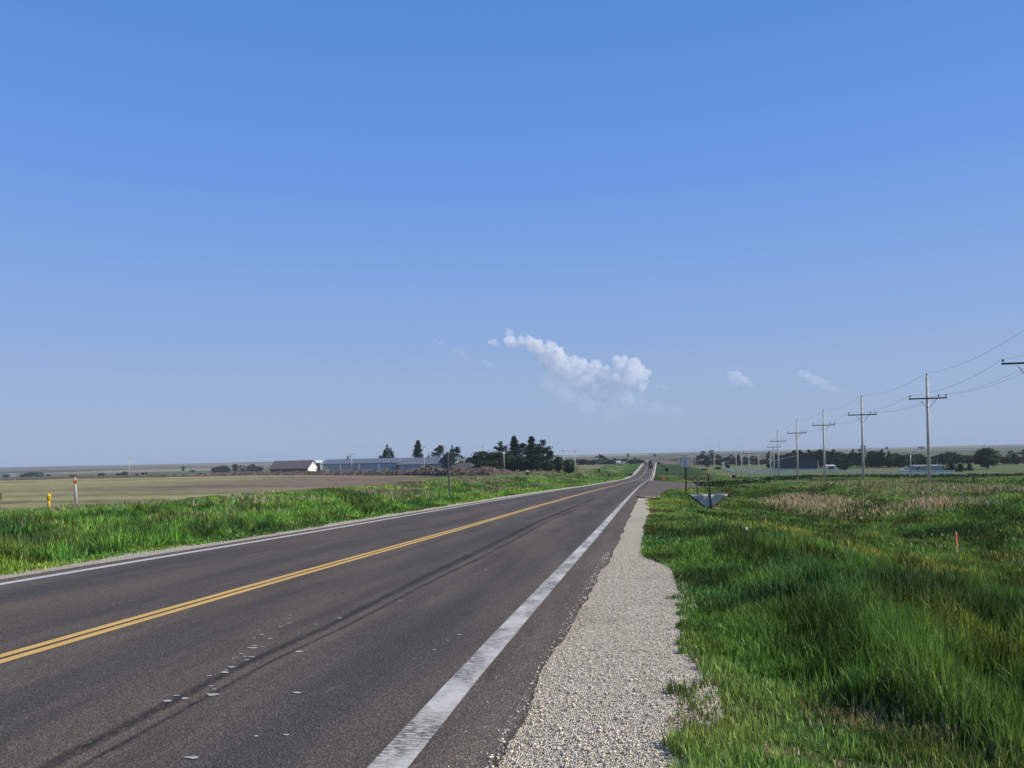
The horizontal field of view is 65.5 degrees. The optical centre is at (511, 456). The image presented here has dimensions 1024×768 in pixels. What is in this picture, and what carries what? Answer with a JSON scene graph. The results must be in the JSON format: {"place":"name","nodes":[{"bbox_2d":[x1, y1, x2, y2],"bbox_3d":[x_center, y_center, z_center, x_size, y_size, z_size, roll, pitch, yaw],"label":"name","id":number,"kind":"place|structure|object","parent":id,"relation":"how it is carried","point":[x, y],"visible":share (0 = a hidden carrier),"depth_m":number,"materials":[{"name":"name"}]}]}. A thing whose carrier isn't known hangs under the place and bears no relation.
{"place":"outdoors","nodes":[
{"label":"outdoors","id":0,"kind":"place"},
{"bbox_2d":[0,463,655,767],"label":"road","id":1,"kind":"structure","parent":0,"point":[368,687],"depth_m":6.54,"materials":[{"name":"grey asphalt"}]},
{"bbox_2d":[44,500,589,767],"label":"skid mark","id":2,"kind":"object","parent":1,"relation":"on","point":[167,703],"visible":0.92,"depth_m":6.05,"materials":[{"name":"grey rubber"}]},
{"bbox_2d":[0,464,643,584],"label":"edge line","id":3,"kind":"object","parent":1,"relation":"on","point":[9,582],"visible":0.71,"depth_m":14.94,"materials":[{"name":"white paint"}]},
{"bbox_2d":[0,472,644,657],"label":"line","id":4,"kind":"object","parent":1,"relation":"on","point":[95,628],"visible":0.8,"depth_m":8.66,"materials":[{"name":"yellow paint"}]},
{"bbox_2d":[0,471,645,663],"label":"line","id":5,"kind":"object","parent":1,"relation":"on","point":[95,633],"visible":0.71,"depth_m":8.32,"materials":[{"name":"yellow paint"}]},
{"bbox_2d":[163,569,487,758],"bbox_3d":[-0.320,1.653,12.549,2.024,0.455,17.615,-1,0,10],"label":"paint splash","id":6,"kind":"object","parent":1,"relation":"on","point":[195,757],"visible":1,"depth_m":5.40,"materials":[{"name":"white paint"}]},
{"bbox_2d":[83,501,592,764],"bbox_3d":[1.623,1.954,25.593,0.419,1.150,44.631,-1,0,10],"label":"skid mark","id":7,"kind":"object","parent":1,"relation":"on","point":[306,644],"visible":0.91,"depth_m":6.15,"materials":[{"name":"grey rubber"}]},
{"bbox_2d":[367,464,654,767],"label":"edge line","id":8,"kind":"object","parent":1,"relation":"on","point":[407,744],"visible":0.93,"depth_m":5.12,"materials":[{"name":"white paint"}]},
{"bbox_2d":[490,472,653,767],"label":"road edge","id":9,"kind":"object","parent":1,"relation":"on","point":[513,732],"visible":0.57,"depth_m":5.37,"materials":[{"name":"asphalt"}]},
{"bbox_2d":[0,445,1023,767],"bbox_3d":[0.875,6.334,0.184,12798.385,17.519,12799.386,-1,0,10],"label":"ground","id":10,"kind":"structure","parent":0,"point":[22,495],"depth_m":247.81,"materials":[{"name":"brown soil"}]},
{"bbox_2d":[2,473,16,477],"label":"shed","id":11,"kind":"structure","parent":10,"relation":"on","point":[8,475],"depth_m":1150.30,"materials":[{"name":"white paint"}]},
{"bbox_2d":[46,493,50,506],"bbox_3d":[-33.737,3.470,58.000,0.310,1.568,0.310,-1,0,10],"label":"pipeline marker","id":12,"kind":"object","parent":10,"relation":"on","point":[48,496],"visible":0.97,"depth_m":57.93,"materials":[{"name":"yellow plastic"}]},
{"bbox_2d":[73,478,77,505],"bbox_3d":[-33.396,2.949,61.000,0.284,2.639,0.209,-4,0,10],"label":"marker post","id":13,"kind":"object","parent":10,"relation":"on","point":[75,491],"visible":0.86,"depth_m":60.93,"materials":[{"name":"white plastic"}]},
{"bbox_2d":[232,463,238,471],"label":"leafy tree","id":14,"kind":"object","parent":10,"relation":"on","point":[235,467],"visible":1,"depth_m":1006.46,"materials":[{"name":"green plant"}]},
{"bbox_2d":[0,465,516,480],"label":"field","id":15,"kind":"structure","parent":10,"relation":"on","point":[467,470],"depth_m":286.05,"materials":[{"name":"soil"}]},
{"bbox_2d":[268,460,318,471],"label":"barn","id":16,"kind":"structure","parent":10,"relation":"on","point":[295,465],"depth_m":412.23,"materials":[{"name":"grey metal"}]},
{"bbox_2d":[0,466,633,575],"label":"grass","id":17,"kind":"structure","parent":10,"relation":"on","point":[39,538],"depth_m":32.94,"materials":[{"name":"green plant"}]},
{"bbox_2d":[0,463,643,578],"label":"gravel shoulder","id":18,"kind":"object","parent":10,"relation":"on","point":[134,555],"visible":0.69,"depth_m":16.83},
{"bbox_2d":[321,456,401,470],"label":"long building","id":19,"kind":"structure","parent":10,"relation":"on","point":[373,464],"depth_m":416.15,"materials":[{"name":"grey metal"}]},
{"bbox_2d":[380,444,394,457],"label":"spruce tree","id":20,"kind":"object","parent":10,"relation":"on","point":[388,452],"visible":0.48,"depth_m":461.74,"materials":[{"name":"green plant"}]},
{"bbox_2d":[411,440,423,457],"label":"spruce tree","id":21,"kind":"object","parent":10,"relation":"on","point":[417,451],"visible":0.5,"depth_m":454.20,"materials":[{"name":"green plant"}]},
{"bbox_2d":[397,457,459,469],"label":"long building","id":22,"kind":"structure","parent":10,"relation":"on","point":[408,463],"depth_m":407.11,"materials":[{"name":"grey metal"}]},
{"bbox_2d":[430,445,445,456],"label":"pine tree","id":23,"kind":"object","parent":10,"relation":"on","point":[439,449],"visible":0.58,"depth_m":439.54,"materials":[{"name":"green plant"}]},
{"bbox_2d":[439,451,456,494],"bbox_3d":[-4.363,1.603,55.011,1.310,3.893,0.117,-3,0,4],"label":"warning sign","id":24,"kind":"object","parent":10,"relation":"on","point":[447,460],"visible":0.82,"depth_m":55.05,"materials":[{"name":"metal"}]},
{"bbox_2d":[449,446,464,465],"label":"pine tree","id":25,"kind":"object","parent":10,"relation":"on","point":[456,450],"visible":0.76,"depth_m":404.20,"materials":[{"name":"green plant"}]},
{"bbox_2d":[455,463,473,468],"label":"farmhouse","id":26,"kind":"object","parent":10,"relation":"on","point":[464,464],"visible":0.28,"depth_m":346.60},
{"bbox_2d":[469,447,489,467],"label":"leafy tree","id":27,"kind":"object","parent":10,"relation":"on","point":[478,456],"visible":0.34,"depth_m":315.92,"materials":[{"name":"green plant"}]},
{"bbox_2d":[474,458,488,467],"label":"leafy tree","id":28,"kind":"object","parent":10,"relation":"on","point":[480,463],"visible":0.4,"depth_m":298.62,"materials":[{"name":"green plant"}]},
{"bbox_2d":[481,452,496,461],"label":"leafy tree","id":29,"kind":"object","parent":10,"relation":"on","point":[489,455],"visible":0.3,"depth_m":310.81,"materials":[{"name":"green plant"}]},
{"bbox_2d":[487,460,502,468],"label":"leafy tree","id":30,"kind":"object","parent":10,"relation":"on","point":[496,464],"visible":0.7,"depth_m":289.04,"materials":[{"name":"green plant"}]},
{"bbox_2d":[490,441,507,462],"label":"pine tree","id":31,"kind":"object","parent":10,"relation":"on","point":[499,449],"visible":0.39,"depth_m":304.20,"materials":[{"name":"green plant"}]},
{"bbox_2d":[493,452,504,460],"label":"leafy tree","id":32,"kind":"object","parent":10,"relation":"on","point":[499,454],"visible":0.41,"depth_m":298.87,"materials":[{"name":"green plant"}]},
{"bbox_2d":[497,454,514,469],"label":"leafy tree","id":33,"kind":"object","parent":10,"relation":"on","point":[506,461],"visible":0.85,"depth_m":294.47,"materials":[{"name":"green plant"}]},
{"bbox_2d":[503,447,522,470],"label":"pine tree","id":34,"kind":"object","parent":10,"relation":"on","point":[513,449],"visible":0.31,"depth_m":301.67,"materials":[{"name":"green plant"}]},
{"bbox_2d":[505,435,525,470],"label":"spruce tree","id":35,"kind":"object","parent":10,"relation":"on","point":[514,442],"visible":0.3,"depth_m":311.34,"materials":[{"name":"green plant"}]},
{"bbox_2d":[511,455,529,470],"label":"leafy tree","id":36,"kind":"object","parent":10,"relation":"on","point":[519,462],"visible":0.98,"depth_m":292.38,"materials":[{"name":"green plant"}]},
{"bbox_2d":[518,442,531,470],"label":"pine tree","id":37,"kind":"object","parent":10,"relation":"on","point":[522,445],"visible":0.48,"depth_m":307.09,"materials":[{"name":"green plant"}]},
{"bbox_2d":[521,436,535,470],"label":"spruce tree","id":38,"kind":"object","parent":10,"relation":"on","point":[531,444],"visible":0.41,"depth_m":309.03,"materials":[{"name":"green plant"}]},
{"bbox_2d":[523,454,544,470],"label":"tree","id":39,"kind":"object","parent":10,"relation":"on","point":[538,459],"visible":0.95,"depth_m":291.34,"materials":[{"name":"green plant"}]},
{"bbox_2d":[524,446,544,470],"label":"pine tree","id":40,"kind":"object","parent":10,"relation":"on","point":[538,449],"visible":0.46,"depth_m":302.51,"materials":[{"name":"green plant"}]},
{"bbox_2d":[535,439,557,470],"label":"pine tree","id":41,"kind":"object","parent":10,"relation":"on","point":[545,450],"visible":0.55,"depth_m":304.76,"materials":[{"name":"green plant"}]},
{"bbox_2d":[541,460,555,471],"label":"leafy tree","id":42,"kind":"object","parent":10,"relation":"on","point":[547,466],"visible":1,"depth_m":286.94,"materials":[{"name":"green plant"}]},
{"bbox_2d":[544,450,554,469],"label":"pine tree","id":43,"kind":"object","parent":10,"relation":"on","point":[550,454],"visible":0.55,"depth_m":299.81,"materials":[{"name":"green plant"}]},
{"bbox_2d":[553,456,563,471],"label":"leafy tree","id":44,"kind":"object","parent":10,"relation":"on","point":[557,462],"visible":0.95,"depth_m":291.24,"materials":[{"name":"green plant"}]},
{"bbox_2d":[560,455,577,473],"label":"leafy tree","id":45,"kind":"object","parent":10,"relation":"on","point":[569,467],"visible":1,"depth_m":289.29,"materials":[{"name":"green plant"}]},
{"bbox_2d":[578,459,587,464],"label":"leafy tree","id":46,"kind":"object","parent":10,"relation":"on","point":[582,461],"visible":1,"depth_m":637.03,"materials":[{"name":"green plant"}]},
{"bbox_2d":[593,454,604,464],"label":"leafy tree","id":47,"kind":"object","parent":10,"relation":"on","point":[599,457],"visible":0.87,"depth_m":659.69,"materials":[{"name":"green plant"}]},
{"bbox_2d":[496,497,733,767],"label":"gravel shoulder","id":48,"kind":"object","parent":10,"relation":"on","point":[630,541],"visible":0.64,"depth_m":5.22},
{"bbox_2d":[680,458,689,492],"bbox_3d":[13.405,1.733,61.539,0.760,3.247,0.102,-1,0,4],"label":"regulatory sign","id":49,"kind":"object","parent":10,"relation":"on","point":[685,463],"visible":1,"depth_m":61.50,"materials":[{"name":"white metal"}]},
{"bbox_2d":[692,456,703,464],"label":"pine tree","id":50,"kind":"object","parent":10,"relation":"on","point":[697,462],"visible":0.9,"depth_m":648.27,"materials":[{"name":"green plant"}]},
{"bbox_2d":[688,470,729,509],"bbox_3d":[8.655,1.510,35.049,1.863,1.856,0.927,-1,0,3],"label":"folded sign","id":51,"kind":"object","parent":10,"relation":"on","point":[710,500],"visible":0.84,"depth_m":34.98,"materials":[{"name":"grey metal"}]},
{"bbox_2d":[703,455,715,464],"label":"pine tree","id":52,"kind":"object","parent":10,"relation":"on","point":[709,460],"visible":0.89,"depth_m":634.39,"materials":[{"name":"green plant"}]},
{"bbox_2d":[712,454,721,464],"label":"pine tree","id":53,"kind":"object","parent":10,"relation":"on","point":[717,456],"visible":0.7,"depth_m":655.82,"materials":[{"name":"green plant"}]},
{"bbox_2d":[689,479,770,486],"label":"weeds","id":54,"kind":"object","parent":10,"relation":"on","point":[723,483],"visible":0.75,"depth_m":113.61,"materials":[{"name":"green plant"}]},
{"bbox_2d":[726,455,733,464],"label":"pine tree","id":55,"kind":"object","parent":10,"relation":"on","point":[730,457],"visible":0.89,"depth_m":656.20,"materials":[{"name":"green plant"}]},
{"bbox_2d":[734,455,743,465],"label":"spruce tree","id":56,"kind":"object","parent":10,"relation":"on","point":[738,460],"visible":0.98,"depth_m":627.69,"materials":[{"name":"green plant"}]},
{"bbox_2d":[724,467,796,474],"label":"rail fence","id":57,"kind":"object","parent":10,"relation":"on","point":[747,471],"visible":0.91,"depth_m":361.90,"materials":[{"name":"white paint"}]},
{"bbox_2d":[766,451,771,467],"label":"pine tree","id":58,"kind":"object","parent":10,"relation":"on","point":[768,457],"visible":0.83,"depth_m":454.79,"materials":[{"name":"green plant"}]},
{"bbox_2d":[767,438,774,475],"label":"utility pole","id":59,"kind":"object","parent":10,"relation":"on","point":[773,457],"visible":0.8,"depth_m":208.91,"materials":[{"name":"grey wood"}]},
{"bbox_2d":[770,430,779,475],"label":"utility pole","id":60,"kind":"object","parent":10,"relation":"on","point":[777,441],"visible":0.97,"depth_m":172.89,"materials":[{"name":"grey wood"}]},
{"bbox_2d":[739,468,817,471],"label":"rail fence","id":61,"kind":"object","parent":10,"relation":"on","point":[764,469],"visible":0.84,"depth_m":403.70,"materials":[{"name":"white paint"}]},
{"bbox_2d":[782,453,793,457],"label":"leafy tree","id":62,"kind":"object","parent":10,"relation":"on","point":[787,455],"visible":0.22,"depth_m":460.11,"materials":[{"name":"green plant"}]},
{"bbox_2d":[772,456,818,469],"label":"metal barn","id":63,"kind":"structure","parent":10,"relation":"on","point":[788,463],"depth_m":418.95,"materials":[{"name":"grey metal"}]},
{"bbox_2d":[789,463,796,469],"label":"door","id":64,"kind":"structure","parent":63,"relation":"in","point":[792,466],"depth_m":419.18,"materials":[{"name":"white metal"}]},
{"bbox_2d":[787,420,806,479],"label":"utility pole","id":65,"kind":"object","parent":10,"relation":"on","point":[797,449],"visible":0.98,"depth_m":146.89,"materials":[{"name":"brown wood"}]},
{"bbox_2d":[805,450,814,458],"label":"pine tree","id":66,"kind":"object","parent":10,"relation":"on","point":[811,455],"visible":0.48,"depth_m":456.06,"materials":[{"name":"green plant"}]},
{"bbox_2d":[814,446,829,467],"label":"leafy tree","id":67,"kind":"object","parent":10,"relation":"on","point":[818,454],"visible":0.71,"depth_m":455.15,"materials":[{"name":"green plant"}]},
{"bbox_2d":[812,410,834,480],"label":"utility pole","id":68,"kind":"object","parent":10,"relation":"on","point":[824,467],"visible":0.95,"depth_m":125.89,"materials":[{"name":"brown wood"}]},
{"bbox_2d":[825,465,835,471],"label":"shed","id":69,"kind":"structure","parent":10,"relation":"on","point":[833,467],"depth_m":372.01,"materials":[{"name":"white paint"}]},
{"bbox_2d":[641,475,1023,767],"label":"grass","id":70,"kind":"structure","parent":10,"relation":"on","point":[919,639],"depth_m":6.97,"materials":[{"name":"green plant"}]},
{"bbox_2d":[826,449,841,465],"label":"pine tree","id":71,"kind":"object","parent":10,"relation":"on","point":[835,462],"visible":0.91,"depth_m":454.67,"materials":[{"name":"green plant"}]},
{"bbox_2d":[829,448,848,466],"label":"leafy tree","id":72,"kind":"object","parent":10,"relation":"on","point":[841,455],"visible":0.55,"depth_m":465.69,"materials":[{"name":"green plant"}]},
{"bbox_2d":[837,463,849,470],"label":"leafy tree","id":73,"kind":"object","parent":10,"relation":"on","point":[844,466],"visible":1,"depth_m":384.16,"materials":[{"name":"green plant"}]},
{"bbox_2d":[845,452,855,466],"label":"leafy tree","id":74,"kind":"object","parent":10,"relation":"on","point":[849,456],"visible":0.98,"depth_m":454.48,"materials":[{"name":"green plant"}]},
{"bbox_2d":[852,452,861,466],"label":"leafy tree","id":75,"kind":"object","parent":10,"relation":"on","point":[856,457],"visible":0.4,"depth_m":464.21,"materials":[{"name":"green plant"}]},
{"bbox_2d":[848,395,876,480],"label":"utility pole","id":76,"kind":"object","parent":10,"relation":"on","point":[862,448],"visible":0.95,"depth_m":99.89,"materials":[{"name":"brown wood"}]},
{"bbox_2d":[856,446,870,466],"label":"pine tree","id":77,"kind":"object","parent":10,"relation":"on","point":[865,458],"visible":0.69,"depth_m":430.53,"materials":[{"name":"green plant"}]},
{"bbox_2d":[818,469,915,473],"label":"rail fence","id":78,"kind":"object","parent":10,"relation":"on","point":[901,472],"visible":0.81,"depth_m":321.70,"materials":[{"name":"white paint"}]},
{"bbox_2d":[865,450,875,467],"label":"leafy tree","id":79,"kind":"object","parent":10,"relation":"on","point":[868,455],"visible":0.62,"depth_m":436.93,"materials":[{"name":"green plant"}]},
{"bbox_2d":[872,450,885,467],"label":"leafy tree","id":80,"kind":"object","parent":10,"relation":"on","point":[876,459],"visible":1,"depth_m":429.08,"materials":[{"name":"green plant"}]},
{"bbox_2d":[878,449,888,466],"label":"pine tree","id":81,"kind":"object","parent":10,"relation":"on","point":[884,462],"visible":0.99,"depth_m":427.99,"materials":[{"name":"green plant"}]},
{"bbox_2d":[886,451,892,467],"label":"pine tree","id":82,"kind":"object","parent":10,"relation":"on","point":[889,460],"visible":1,"depth_m":426.93,"materials":[{"name":"green plant"}]},
{"bbox_2d":[758,472,1023,480],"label":"weeds","id":83,"kind":"object","parent":10,"relation":"on","point":[777,477],"visible":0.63,"depth_m":170.71,"materials":[{"name":"green plant"}]},
{"bbox_2d":[888,458,908,466],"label":"leafy tree","id":84,"kind":"object","parent":10,"relation":"on","point":[895,462],"visible":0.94,"depth_m":426.37,"materials":[{"name":"green plant"}]},
{"bbox_2d":[896,452,909,466],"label":"leafy tree","id":85,"kind":"object","parent":10,"relation":"on","point":[902,456],"visible":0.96,"depth_m":426.06,"materials":[{"name":"green plant"}]},
{"bbox_2d":[906,454,916,466],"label":"leafy tree","id":86,"kind":"object","parent":10,"relation":"on","point":[913,461],"visible":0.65,"depth_m":427.53,"materials":[{"name":"green plant"}]},
{"bbox_2d":[913,454,924,464],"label":"leafy tree","id":87,"kind":"object","parent":10,"relation":"on","point":[919,456],"visible":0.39,"depth_m":438.85,"materials":[{"name":"green plant"}]},
{"bbox_2d":[909,464,943,471],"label":"shed","id":88,"kind":"structure","parent":10,"relation":"on","point":[934,467],"depth_m":325.17,"materials":[{"name":"grey metal"}]},
{"bbox_2d":[919,457,933,464],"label":"leafy tree","id":89,"kind":"object","parent":10,"relation":"on","point":[923,461],"visible":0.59,"depth_m":428.77,"materials":[{"name":"green plant"}]},
{"bbox_2d":[909,373,946,482],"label":"utility pole","id":90,"kind":"object","parent":10,"relation":"on","point":[927,398],"visible":0.99,"depth_m":75.89,"materials":[{"name":"brown wood"}]},
{"bbox_2d":[916,470,954,474],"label":"rail fence","id":91,"kind":"object","parent":10,"relation":"on","point":[921,472],"visible":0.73,"depth_m":227.00,"materials":[{"name":"white paint"}]},
{"bbox_2d":[936,453,951,464],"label":"leafy tree","id":92,"kind":"object","parent":10,"relation":"on","point":[944,458],"visible":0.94,"depth_m":468.32,"materials":[{"name":"green plant"}]},
{"bbox_2d":[944,461,957,469],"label":"spruce tree","id":93,"kind":"object","parent":10,"relation":"on","point":[949,465],"visible":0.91,"depth_m":338.02,"materials":[{"name":"green plant"}]},
{"bbox_2d":[946,451,959,461],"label":"leafy tree","id":94,"kind":"object","parent":10,"relation":"on","point":[951,454],"visible":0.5,"depth_m":483.44,"materials":[{"name":"green plant"}]},
{"bbox_2d":[952,453,965,463],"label":"leafy tree","id":95,"kind":"object","parent":10,"relation":"on","point":[960,459],"visible":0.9,"depth_m":482.50,"materials":[{"name":"green plant"}]},
{"bbox_2d":[955,464,967,471],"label":"spruce tree","id":96,"kind":"object","parent":10,"relation":"on","point":[960,467],"visible":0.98,"depth_m":328.73,"materials":[{"name":"green plant"}]},
{"bbox_2d":[966,444,1004,468],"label":"leafy tree","id":97,"kind":"object","parent":10,"relation":"on","point":[992,458],"visible":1,"depth_m":357.84,"materials":[{"name":"green plant"}]},
{"bbox_2d":[1000,456,1008,464],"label":"leafy tree","id":98,"kind":"object","parent":10,"relation":"on","point":[1004,460],"visible":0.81,"depth_m":445.95,"materials":[{"name":"green plant"}]},
{"bbox_2d":[1005,451,1017,463],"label":"leafy tree","id":99,"kind":"object","parent":10,"relation":"on","point":[1011,456],"visible":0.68,"depth_m":453.43,"materials":[{"name":"green plant"}]},
{"bbox_2d":[1001,359,1023,372],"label":"utility pole","id":100,"kind":"object","parent":10,"relation":"on","point":[1016,363],"visible":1,"depth_m":55.95,"materials":[{"name":"brown wood"}]},
{"bbox_2d":[770,330,1023,446],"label":"power line","id":101,"kind":"object","parent":100,"relation":"attached to","point":[917,378],"visible":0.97,"depth_m":74.99,"materials":[{"name":"black metal"}]},
{"bbox_2d":[782,355,1023,436],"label":"power line","id":102,"kind":"object","parent":100,"relation":"attached to","point":[926,393],"visible":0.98,"depth_m":70.56,"materials":[{"name":"black metal"}]},
{"bbox_2d":[1012,455,1022,464],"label":"leafy tree","id":103,"kind":"object","parent":10,"relation":"on","point":[1017,460],"visible":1,"depth_m":443.12,"materials":[{"name":"green plant"}]},
{"bbox_2d":[0,0,1023,467],"label":"sky","id":104,"kind":"structure","parent":0,"point":[232,231],"materials":[{"name":"blue"}]},
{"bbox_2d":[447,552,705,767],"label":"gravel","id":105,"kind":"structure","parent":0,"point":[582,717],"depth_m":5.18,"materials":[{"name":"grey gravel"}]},
{"bbox_2d":[637,477,988,495],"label":"side road","id":106,"kind":"structure","parent":0,"point":[653,488],"depth_m":98.78,"materials":[{"name":"grey asphalt"}]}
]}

